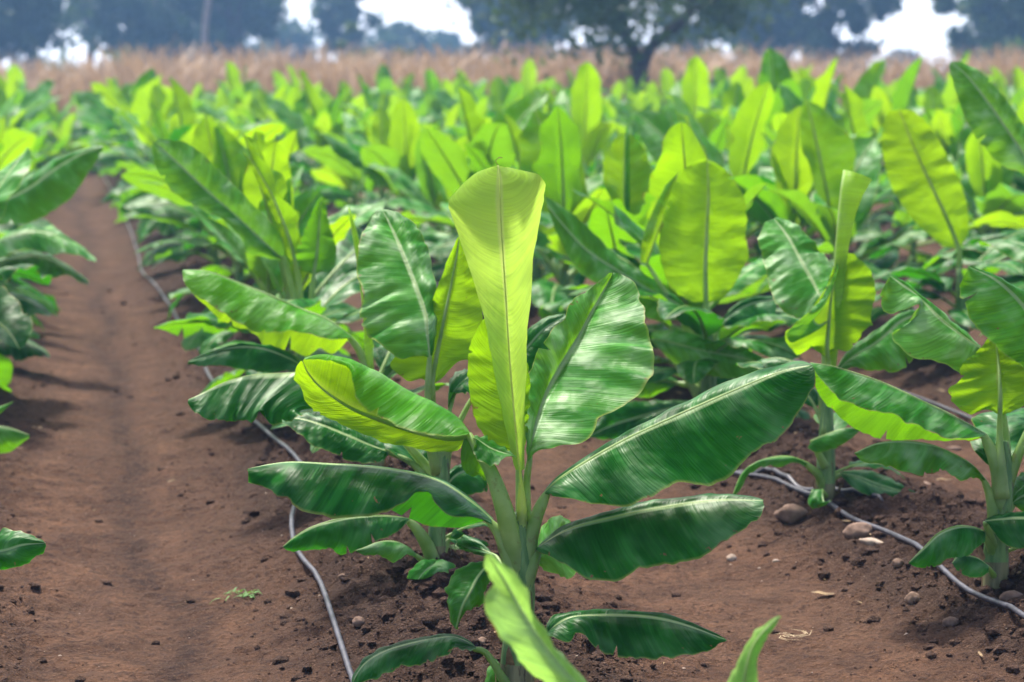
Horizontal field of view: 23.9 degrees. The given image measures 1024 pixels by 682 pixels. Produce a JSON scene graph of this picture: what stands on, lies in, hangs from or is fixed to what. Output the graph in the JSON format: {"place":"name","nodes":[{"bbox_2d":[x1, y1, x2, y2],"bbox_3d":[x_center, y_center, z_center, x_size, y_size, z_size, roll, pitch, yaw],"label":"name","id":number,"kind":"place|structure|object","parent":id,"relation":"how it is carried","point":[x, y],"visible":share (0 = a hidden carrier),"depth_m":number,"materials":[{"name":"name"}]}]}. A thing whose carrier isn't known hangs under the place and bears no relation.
{"place":"outdoors","nodes":[
{"label":"outdoors","id":0,"kind":"place"},
{"bbox_2d":[1,0,974,71],"label":"sky","id":1,"kind":"structure","parent":0,"point":[918,27],"materials":[{"name":"white"}]},
{"bbox_2d":[0,72,1023,681],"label":"ground","id":2,"kind":"structure","parent":0,"point":[124,618],"depth_m":7.06,"materials":[{"name":"soil"}]},
{"bbox_2d":[0,401,28,452],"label":"banana plant","id":3,"kind":"object","parent":2,"relation":"on","point":[11,439],"visible":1,"depth_m":8.34,"materials":[{"name":"green plant"}]},
{"bbox_2d":[0,527,45,569],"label":"banana plant","id":4,"kind":"object","parent":2,"relation":"on","point":[19,548],"visible":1,"depth_m":5.57,"materials":[{"name":"green plant"}]},
{"bbox_2d":[0,127,46,169],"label":"banana plant","id":5,"kind":"object","parent":2,"relation":"on","point":[17,142],"visible":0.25,"depth_m":17.97,"materials":[{"name":"green plant"}]},
{"bbox_2d":[0,148,51,391],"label":"banana plant","id":6,"kind":"object","parent":2,"relation":"on","point":[16,325],"visible":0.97,"depth_m":9.84,"materials":[{"name":"green plant"}]},
{"bbox_2d":[0,77,62,130],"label":"banana plant","id":7,"kind":"object","parent":2,"relation":"on","point":[16,115],"visible":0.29,"depth_m":26.02,"materials":[{"name":"green plant"}]},
{"bbox_2d":[5,70,60,167],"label":"banana plant","id":8,"kind":"object","parent":2,"relation":"on","point":[29,98],"visible":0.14,"depth_m":31.21,"materials":[{"name":"green plant"}]},
{"bbox_2d":[0,219,67,330],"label":"banana plant","id":9,"kind":"object","parent":2,"relation":"on","point":[5,229],"visible":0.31,"depth_m":12.95,"materials":[{"name":"green plant"}]},
{"bbox_2d":[0,0,82,68],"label":"tree","id":10,"kind":"object","parent":2,"relation":"on","point":[21,29],"visible":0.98,"depth_m":93.71,"materials":[{"name":"blue plant"}]},
{"bbox_2d":[0,145,102,360],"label":"banana plant","id":11,"kind":"object","parent":2,"relation":"on","point":[50,186],"visible":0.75,"depth_m":11.04,"materials":[{"name":"green plant"}]},
{"bbox_2d":[19,81,94,163],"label":"banana plant","id":12,"kind":"object","parent":2,"relation":"on","point":[51,109],"visible":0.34,"depth_m":34.19,"materials":[{"name":"green plant"}]},
{"bbox_2d":[37,111,100,171],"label":"banana plant","id":13,"kind":"object","parent":2,"relation":"on","point":[65,131],"visible":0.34,"depth_m":30.82,"materials":[{"name":"green plant"}]},
{"bbox_2d":[91,74,161,201],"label":"banana plant","id":14,"kind":"object","parent":2,"relation":"on","point":[142,109],"visible":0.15,"depth_m":24.64,"materials":[{"name":"green plant"}]},
{"bbox_2d":[62,0,209,66],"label":"tree","id":15,"kind":"object","parent":2,"relation":"on","point":[155,22],"visible":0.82,"depth_m":103.12,"materials":[{"name":"green plant"}]},
{"bbox_2d":[72,68,205,183],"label":"banana plant","id":16,"kind":"object","parent":2,"relation":"on","point":[100,110],"visible":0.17,"depth_m":25.94,"materials":[{"name":"green plant"}]},
{"bbox_2d":[105,90,173,217],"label":"banana plant","id":17,"kind":"object","parent":2,"relation":"on","point":[141,141],"visible":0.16,"depth_m":21.18,"materials":[{"name":"green plant"}]},
{"bbox_2d":[111,100,191,240],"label":"banana plant","id":18,"kind":"object","parent":2,"relation":"on","point":[163,130],"visible":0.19,"depth_m":18.83,"materials":[{"name":"green plant"}]},
{"bbox_2d":[110,84,201,208],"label":"banana plant","id":19,"kind":"object","parent":2,"relation":"on","point":[158,96],"visible":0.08,"depth_m":22.23,"materials":[{"name":"green plant"}]},
{"bbox_2d":[115,115,213,265],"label":"banana plant","id":20,"kind":"object","parent":2,"relation":"on","point":[188,137],"visible":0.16,"depth_m":16.77,"materials":[{"name":"green plant"}]},
{"bbox_2d":[120,162,222,270],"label":"banana plant","id":21,"kind":"object","parent":2,"relation":"on","point":[152,205],"visible":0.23,"depth_m":15.78,"materials":[{"name":"green plant"}]},
{"bbox_2d":[124,128,239,267],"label":"banana plant","id":22,"kind":"object","parent":2,"relation":"on","point":[210,237],"visible":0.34,"depth_m":14.79,"materials":[{"name":"green plant"}]},
{"bbox_2d":[112,77,262,244],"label":"banana plant","id":23,"kind":"object","parent":2,"relation":"on","point":[186,111],"visible":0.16,"depth_m":18.01,"materials":[{"name":"green plant"}]},
{"bbox_2d":[121,123,284,278],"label":"banana plant","id":24,"kind":"object","parent":2,"relation":"on","point":[136,174],"visible":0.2,"depth_m":13.56,"materials":[{"name":"green plant"}]},
{"bbox_2d":[138,115,296,321],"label":"banana plant","id":25,"kind":"object","parent":2,"relation":"on","point":[222,150],"visible":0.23,"depth_m":12.77,"materials":[{"name":"green plant"}]},
{"bbox_2d":[195,91,253,128],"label":"banana plant","id":26,"kind":"object","parent":2,"relation":"on","point":[233,121],"visible":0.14,"depth_m":30.84,"materials":[{"name":"green plant"}]},
{"bbox_2d":[97,162,353,681],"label":"drip hose","id":27,"kind":"object","parent":2,"relation":"on","point":[332,617],"visible":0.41,"depth_m":6.77,"materials":[{"name":"plastic"}]},
{"bbox_2d":[197,61,259,128],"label":"banana plant","id":28,"kind":"object","parent":2,"relation":"on","point":[239,91],"visible":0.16,"depth_m":32.08,"materials":[{"name":"green plant"}]},
{"bbox_2d":[168,130,302,350],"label":"banana plant","id":29,"kind":"object","parent":2,"relation":"on","point":[288,143],"visible":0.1,"depth_m":11.61,"materials":[{"name":"green plant"}]},
{"bbox_2d":[181,0,291,68],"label":"tree","id":30,"kind":"object","parent":2,"relation":"on","point":[261,19],"visible":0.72,"depth_m":106.77,"materials":[{"name":"blue plant"}]},
{"bbox_2d":[151,139,362,375],"bbox_3d":[-0.748,-0.209,9.081,0.870,1.089,0.882,-5,8,-37],"label":"banana plant","id":31,"kind":"object","parent":2,"relation":"on","point":[194,176],"visible":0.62,"depth_m":9.05,"materials":[{"name":"green plant"}]},
{"bbox_2d":[154,133,362,392],"bbox_3d":[-0.944,-0.301,9.779,0.886,1.080,0.930,0,7,0],"label":"banana plant","id":32,"kind":"object","parent":2,"relation":"on","point":[193,323],"visible":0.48,"depth_m":9.72,"materials":[{"name":"green plant"}]},
{"bbox_2d":[235,84,318,182],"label":"banana plant","id":33,"kind":"object","parent":2,"relation":"on","point":[292,96],"visible":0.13,"depth_m":25.62,"materials":[{"name":"green plant"}]},
{"bbox_2d":[194,141,385,355],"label":"banana plant","id":34,"kind":"object","parent":2,"relation":"on","point":[276,159],"visible":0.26,"depth_m":10.66,"materials":[{"name":"green plant"}]},
{"bbox_2d":[260,90,319,191],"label":"banana plant","id":35,"kind":"object","parent":2,"relation":"on","point":[300,103],"visible":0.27,"depth_m":24.35,"materials":[{"name":"green plant"}]},
{"bbox_2d":[246,12,336,67],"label":"tree","id":36,"kind":"object","parent":2,"relation":"on","point":[294,33],"visible":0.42,"depth_m":148.06,"materials":[{"name":"blue plant"}]},
{"bbox_2d":[264,69,363,194],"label":"banana plant","id":37,"kind":"object","parent":2,"relation":"on","point":[286,115],"visible":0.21,"depth_m":22.85,"materials":[{"name":"green plant"}]},
{"bbox_2d":[182,208,448,466],"bbox_3d":[-0.551,0.025,7.677,0.982,0.900,0.609,-4,8,-29],"label":"banana plant","id":38,"kind":"object","parent":2,"relation":"on","point":[272,323],"visible":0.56,"depth_m":7.61,"materials":[{"name":"green plant"}]},
{"bbox_2d":[289,88,364,207],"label":"banana plant","id":39,"kind":"object","parent":2,"relation":"on","point":[324,123],"visible":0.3,"depth_m":21.70,"materials":[{"name":"green plant"}]},
{"bbox_2d":[308,81,371,158],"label":"banana plant","id":40,"kind":"object","parent":2,"relation":"on","point":[357,102],"visible":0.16,"depth_m":32.36,"materials":[{"name":"green plant"}]},
{"bbox_2d":[299,119,395,228],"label":"banana plant","id":41,"kind":"object","parent":2,"relation":"on","point":[327,156],"visible":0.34,"depth_m":19.30,"materials":[{"name":"green plant"}]},
{"bbox_2d":[307,0,392,65],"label":"tree","id":42,"kind":"object","parent":2,"relation":"on","point":[332,16],"visible":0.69,"depth_m":118.22,"materials":[{"name":"blue plant"}]},
{"bbox_2d":[333,20,380,67],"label":"bush","id":43,"kind":"object","parent":2,"relation":"on","point":[351,27],"visible":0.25,"depth_m":79.12,"materials":[{"name":"grey plant"}]},
{"bbox_2d":[311,131,414,211],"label":"banana plant","id":44,"kind":"object","parent":2,"relation":"on","point":[325,174],"visible":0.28,"depth_m":20.22,"materials":[{"name":"green plant"}]},
{"bbox_2d":[340,75,390,136],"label":"banana plant","id":45,"kind":"object","parent":2,"relation":"on","point":[368,97],"visible":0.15,"depth_m":31.00,"materials":[{"name":"green plant"}]},
{"bbox_2d":[344,106,392,222],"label":"banana plant","id":46,"kind":"object","parent":2,"relation":"on","point":[381,124],"visible":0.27,"depth_m":18.41,"materials":[{"name":"green plant"}]},
{"bbox_2d":[188,209,565,579],"bbox_3d":[-0.342,0.157,6.389,0.593,0.971,0.884,5,8,37],"label":"banana plant","id":47,"kind":"object","parent":2,"relation":"on","point":[417,323],"visible":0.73,"depth_m":6.39,"materials":[{"name":"green plant"}]},
{"bbox_2d":[312,97,441,224],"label":"banana plant","id":48,"kind":"object","parent":2,"relation":"on","point":[405,128],"visible":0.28,"depth_m":17.21,"materials":[{"name":"green plant"}]},
{"bbox_2d":[351,64,402,95],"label":"banana plant","id":49,"kind":"object","parent":2,"relation":"on","point":[383,80],"visible":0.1,"depth_m":40.25,"materials":[{"name":"green plant"}]},
{"bbox_2d":[359,15,434,66],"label":"tree","id":50,"kind":"object","parent":2,"relation":"on","point":[389,37],"visible":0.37,"depth_m":148.32,"materials":[{"name":"blue plant"}]},
{"bbox_2d":[367,137,448,261],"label":"banana plant","id":51,"kind":"object","parent":2,"relation":"on","point":[424,190],"visible":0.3,"depth_m":16.20,"materials":[{"name":"green plant"}]},
{"bbox_2d":[387,135,468,280],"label":"banana plant","id":52,"kind":"object","parent":2,"relation":"on","point":[417,206],"visible":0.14,"depth_m":15.10,"materials":[{"name":"green plant"}]},
{"bbox_2d":[418,69,459,127],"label":"banana plant","id":53,"kind":"object","parent":2,"relation":"on","point":[431,101],"visible":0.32,"depth_m":35.02,"materials":[{"name":"green plant"}]},
{"bbox_2d":[410,26,480,69],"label":"tree","id":54,"kind":"object","parent":2,"relation":"on","point":[442,38],"visible":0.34,"depth_m":162.59,"materials":[{"name":"green plant"}]},
{"bbox_2d":[432,69,490,124],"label":"banana plant","id":55,"kind":"object","parent":2,"relation":"on","point":[447,100],"visible":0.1,"depth_m":32.37,"materials":[{"name":"green plant"}]},
{"bbox_2d":[401,85,548,270],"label":"banana plant","id":56,"kind":"object","parent":2,"relation":"on","point":[450,164],"visible":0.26,"depth_m":13.69,"materials":[{"name":"green plant"}]},
{"bbox_2d":[455,76,522,118],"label":"banana plant","id":57,"kind":"object","parent":2,"relation":"on","point":[502,94],"visible":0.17,"depth_m":29.66,"materials":[{"name":"green plant"}]},
{"bbox_2d":[447,0,572,68],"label":"tree","id":58,"kind":"object","parent":2,"relation":"on","point":[474,12],"visible":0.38,"depth_m":107.87,"materials":[{"name":"green plant"}]},
{"bbox_2d":[0,253,1023,681],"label":"soil clods","id":59,"kind":"object","parent":2,"relation":"on","point":[406,565],"visible":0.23,"depth_m":6.42,"materials":[{"name":"soil"}]},
{"bbox_2d":[429,112,602,308],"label":"banana plant","id":60,"kind":"object","parent":2,"relation":"on","point":[480,162],"visible":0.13,"depth_m":13.01,"materials":[{"name":"green plant"}]},
{"bbox_2d":[507,58,554,96],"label":"banana plant","id":61,"kind":"object","parent":2,"relation":"on","point":[528,76],"visible":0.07,"depth_m":35.69,"materials":[{"name":"green plant"}]},
{"bbox_2d":[248,157,814,681],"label":"banana plant","id":62,"kind":"object","parent":2,"relation":"on","point":[592,365],"visible":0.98,"depth_m":5.07,"materials":[{"name":"green plant"}]},
{"bbox_2d":[514,61,653,178],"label":"banana plant","id":63,"kind":"object","parent":2,"relation":"on","point":[579,102],"visible":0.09,"depth_m":18.27,"materials":[{"name":"green plant"}]},
{"bbox_2d":[519,105,657,348],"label":"banana plant","id":64,"kind":"object","parent":2,"relation":"on","point":[550,152],"visible":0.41,"depth_m":11.91,"materials":[{"name":"green plant"}]},
{"bbox_2d":[600,101,654,163],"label":"banana plant","id":65,"kind":"object","parent":2,"relation":"on","point":[620,128],"visible":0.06,"depth_m":23.21,"materials":[{"name":"green plant"}]},
{"bbox_2d":[407,0,849,91],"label":"tree","id":66,"kind":"object","parent":2,"relation":"on","point":[612,17],"visible":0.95,"depth_m":45.29,"materials":[{"name":"green plant"}]},
{"bbox_2d":[484,553,780,681],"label":"banana plant","id":67,"kind":"object","parent":2,"relation":"on","point":[519,627],"visible":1,"depth_m":3.63,"materials":[{"name":"green plant"}]},
{"bbox_2d":[616,77,661,121],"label":"banana plant","id":68,"kind":"object","parent":2,"relation":"on","point":[630,88],"visible":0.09,"depth_m":36.08,"materials":[{"name":"green plant"}]},
{"bbox_2d":[535,123,752,330],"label":"banana plant","id":69,"kind":"object","parent":2,"relation":"on","point":[627,170],"visible":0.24,"depth_m":10.79,"materials":[{"name":"green plant"}]},
{"bbox_2d":[624,81,664,122],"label":"banana plant","id":70,"kind":"object","parent":2,"relation":"on","point":[649,98],"visible":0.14,"depth_m":34.61,"materials":[{"name":"green plant"}]},
{"bbox_2d":[620,68,680,120],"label":"banana plant","id":71,"kind":"object","parent":2,"relation":"on","point":[667,80],"visible":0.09,"depth_m":33.31,"materials":[{"name":"green plant"}]},
{"bbox_2d":[545,160,800,439],"bbox_3d":[0.625,-0.150,8.929,0.998,1.017,0.803,0,7,0],"label":"banana plant","id":72,"kind":"object","parent":2,"relation":"on","point":[703,247],"visible":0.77,"depth_m":9.06,"materials":[{"name":"green plant"}]},
{"bbox_2d":[632,56,719,164],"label":"banana plant","id":73,"kind":"object","parent":2,"relation":"on","point":[691,89],"visible":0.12,"depth_m":21.16,"materials":[{"name":"green plant"}]},
{"bbox_2d":[649,0,742,59],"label":"tree","id":74,"kind":"object","parent":2,"relation":"on","point":[691,44],"visible":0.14,"depth_m":117.70,"materials":[{"name":"green plant"}]},
{"bbox_2d":[558,122,834,419],"bbox_3d":[0.763,-0.254,9.758,1.156,1.263,1.118,0,7,0],"label":"banana plant","id":75,"kind":"object","parent":2,"relation":"on","point":[682,150],"visible":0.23,"depth_m":9.63,"materials":[{"name":"green plant"}]},
{"bbox_2d":[650,111,757,222],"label":"banana plant","id":76,"kind":"object","parent":2,"relation":"on","point":[717,138],"visible":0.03,"depth_m":15.12,"materials":[{"name":"green plant"}]},
{"bbox_2d":[436,283,1023,618],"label":"drip hose","id":77,"kind":"object","parent":2,"relation":"on","point":[969,590],"visible":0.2,"depth_m":6.79,"materials":[{"name":"plastic"}]},
{"bbox_2d":[718,81,744,149],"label":"banana plant","id":78,"kind":"object","parent":2,"relation":"on","point":[733,95],"visible":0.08,"depth_m":20.14,"materials":[{"name":"green plant"}]},
{"bbox_2d":[633,82,870,256],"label":"banana plant","id":79,"kind":"object","parent":2,"relation":"on","point":[745,156],"visible":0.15,"depth_m":14.12,"materials":[{"name":"green plant"}]},
{"bbox_2d":[695,47,815,237],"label":"banana plant","id":80,"kind":"object","parent":2,"relation":"on","point":[775,70],"visible":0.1,"depth_m":18.96,"materials":[{"name":"green plant"}]},
{"bbox_2d":[695,0,822,61],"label":"tree","id":81,"kind":"object","parent":2,"relation":"on","point":[782,27],"visible":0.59,"depth_m":103.21,"materials":[{"name":"green plant"}]},
{"bbox_2d":[774,504,807,523],"bbox_3d":[0.862,0.536,7.463,0.110,0.073,0.072,0,7,0],"label":"stone","id":82,"kind":"object","parent":2,"relation":"on","point":[790,513],"visible":0.99,"depth_m":7.43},
{"bbox_2d":[728,106,882,291],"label":"banana plant","id":83,"kind":"object","parent":2,"relation":"on","point":[790,166],"visible":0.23,"depth_m":13.19,"materials":[{"name":"green plant"}]},
{"bbox_2d":[739,467,883,500],"bbox_3d":[0.927,0.465,7.749,0.062,0.086,0.924,-3,7,-23],"label":"drip hose","id":84,"kind":"object","parent":2,"relation":"on","point":[789,477],"visible":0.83,"depth_m":7.75,"materials":[{"name":"plastic"}]},
{"bbox_2d":[754,57,883,238],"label":"banana plant","id":85,"kind":"object","parent":2,"relation":"on","point":[791,99],"visible":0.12,"depth_m":17.72,"materials":[{"name":"green plant"}]},
{"bbox_2d":[798,67,842,104],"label":"banana plant","id":86,"kind":"object","parent":2,"relation":"on","point":[807,84],"visible":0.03,"depth_m":22.50,"materials":[{"name":"green plant"}]},
{"bbox_2d":[733,170,915,508],"bbox_3d":[0.991,0.004,7.543,0.652,1.074,0.591,0,7,0],"label":"banana plant","id":87,"kind":"object","parent":2,"relation":"on","point":[830,306],"visible":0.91,"depth_m":7.47,"materials":[{"name":"green plant"}]},
{"bbox_2d":[788,0,904,70],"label":"tree","id":88,"kind":"object","parent":2,"relation":"on","point":[856,17],"visible":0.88,"depth_m":98.89,"materials":[{"name":"green plant"}]},
{"bbox_2d":[718,99,975,302],"bbox_3d":[1.665,-0.666,12.494,1.171,1.158,0.998,-3,7,-25],"label":"banana plant","id":89,"kind":"object","parent":2,"relation":"on","point":[831,150],"visible":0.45,"depth_m":12.53,"materials":[{"name":"green plant"}]},
{"bbox_2d":[809,83,902,249],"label":"banana plant","id":90,"kind":"object","parent":2,"relation":"on","point":[852,103],"visible":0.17,"depth_m":16.70,"materials":[{"name":"green plant"}]},
{"bbox_2d":[825,59,887,188],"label":"banana plant","id":91,"kind":"object","parent":2,"relation":"on","point":[872,75],"visible":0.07,"depth_m":21.48,"materials":[{"name":"green plant"}]},
{"bbox_2d":[842,522,875,537],"bbox_3d":[1.016,0.559,7.069,0.098,0.058,0.077,0,7,0],"label":"stone","id":92,"kind":"object","parent":2,"relation":"on","point":[860,529],"visible":0.84,"depth_m":7.05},
{"bbox_2d":[866,56,955,215],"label":"banana plant","id":93,"kind":"object","parent":2,"relation":"on","point":[901,95],"visible":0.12,"depth_m":20.38,"materials":[{"name":"green plant"}]},
{"bbox_2d":[854,155,972,277],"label":"banana plant","id":94,"kind":"object","parent":2,"relation":"on","point":[902,216],"visible":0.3,"depth_m":15.68,"materials":[{"name":"green plant"}]},
{"bbox_2d":[810,266,1023,588],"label":"banana plant","id":95,"kind":"object","parent":2,"relation":"on","point":[991,369],"visible":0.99,"depth_m":6.21,"materials":[{"name":"green plant"}]},
{"bbox_2d":[828,234,1009,321],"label":"banana plant","id":96,"kind":"object","parent":2,"relation":"on","point":[942,258],"visible":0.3,"depth_m":10.99,"materials":[{"name":"green plant"}]},
{"bbox_2d":[888,85,955,127],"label":"banana plant","id":97,"kind":"object","parent":2,"relation":"on","point":[933,99],"visible":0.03,"depth_m":23.83,"materials":[{"name":"green plant"}]},
{"bbox_2d":[881,102,964,226],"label":"banana plant","id":98,"kind":"object","parent":2,"relation":"on","point":[945,131],"visible":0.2,"depth_m":19.21,"materials":[{"name":"green plant"}]},
{"bbox_2d":[908,60,963,107],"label":"banana plant","id":99,"kind":"object","parent":2,"relation":"on","point":[945,89],"visible":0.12,"depth_m":27.58,"materials":[{"name":"green plant"}]},
{"bbox_2d":[873,110,1023,333],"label":"banana plant","id":100,"kind":"object","parent":2,"relation":"on","point":[924,180],"visible":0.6,"depth_m":10.90,"materials":[{"name":"green plant"}]},
{"bbox_2d":[929,0,1011,65],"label":"tree","id":101,"kind":"object","parent":2,"relation":"on","point":[956,37],"visible":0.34,"depth_m":93.73,"materials":[{"name":"green plant"}]},
{"bbox_2d":[934,97,1023,274],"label":"banana plant","id":102,"kind":"object","parent":2,"relation":"on","point":[986,180],"visible":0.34,"depth_m":14.67,"materials":[{"name":"green plant"}]},
{"bbox_2d":[949,62,1023,336],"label":"banana plant","id":103,"kind":"object","parent":2,"relation":"on","point":[988,111],"visible":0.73,"depth_m":9.32,"materials":[{"name":"green plant"}]},
{"bbox_2d":[957,0,1023,63],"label":"tree","id":104,"kind":"object","parent":2,"relation":"on","point":[1009,22],"visible":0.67,"depth_m":88.71,"materials":[{"name":"green plant"}]},
{"bbox_2d":[969,211,1023,289],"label":"banana plant","id":105,"kind":"object","parent":2,"relation":"on","point":[1000,218],"visible":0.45,"depth_m":13.77,"materials":[{"name":"green plant"}]},
{"bbox_2d":[0,35,1023,135],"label":"dry grass","id":106,"kind":"structure","parent":0,"point":[187,77],"depth_m":52.55,"materials":[{"name":"plant"}]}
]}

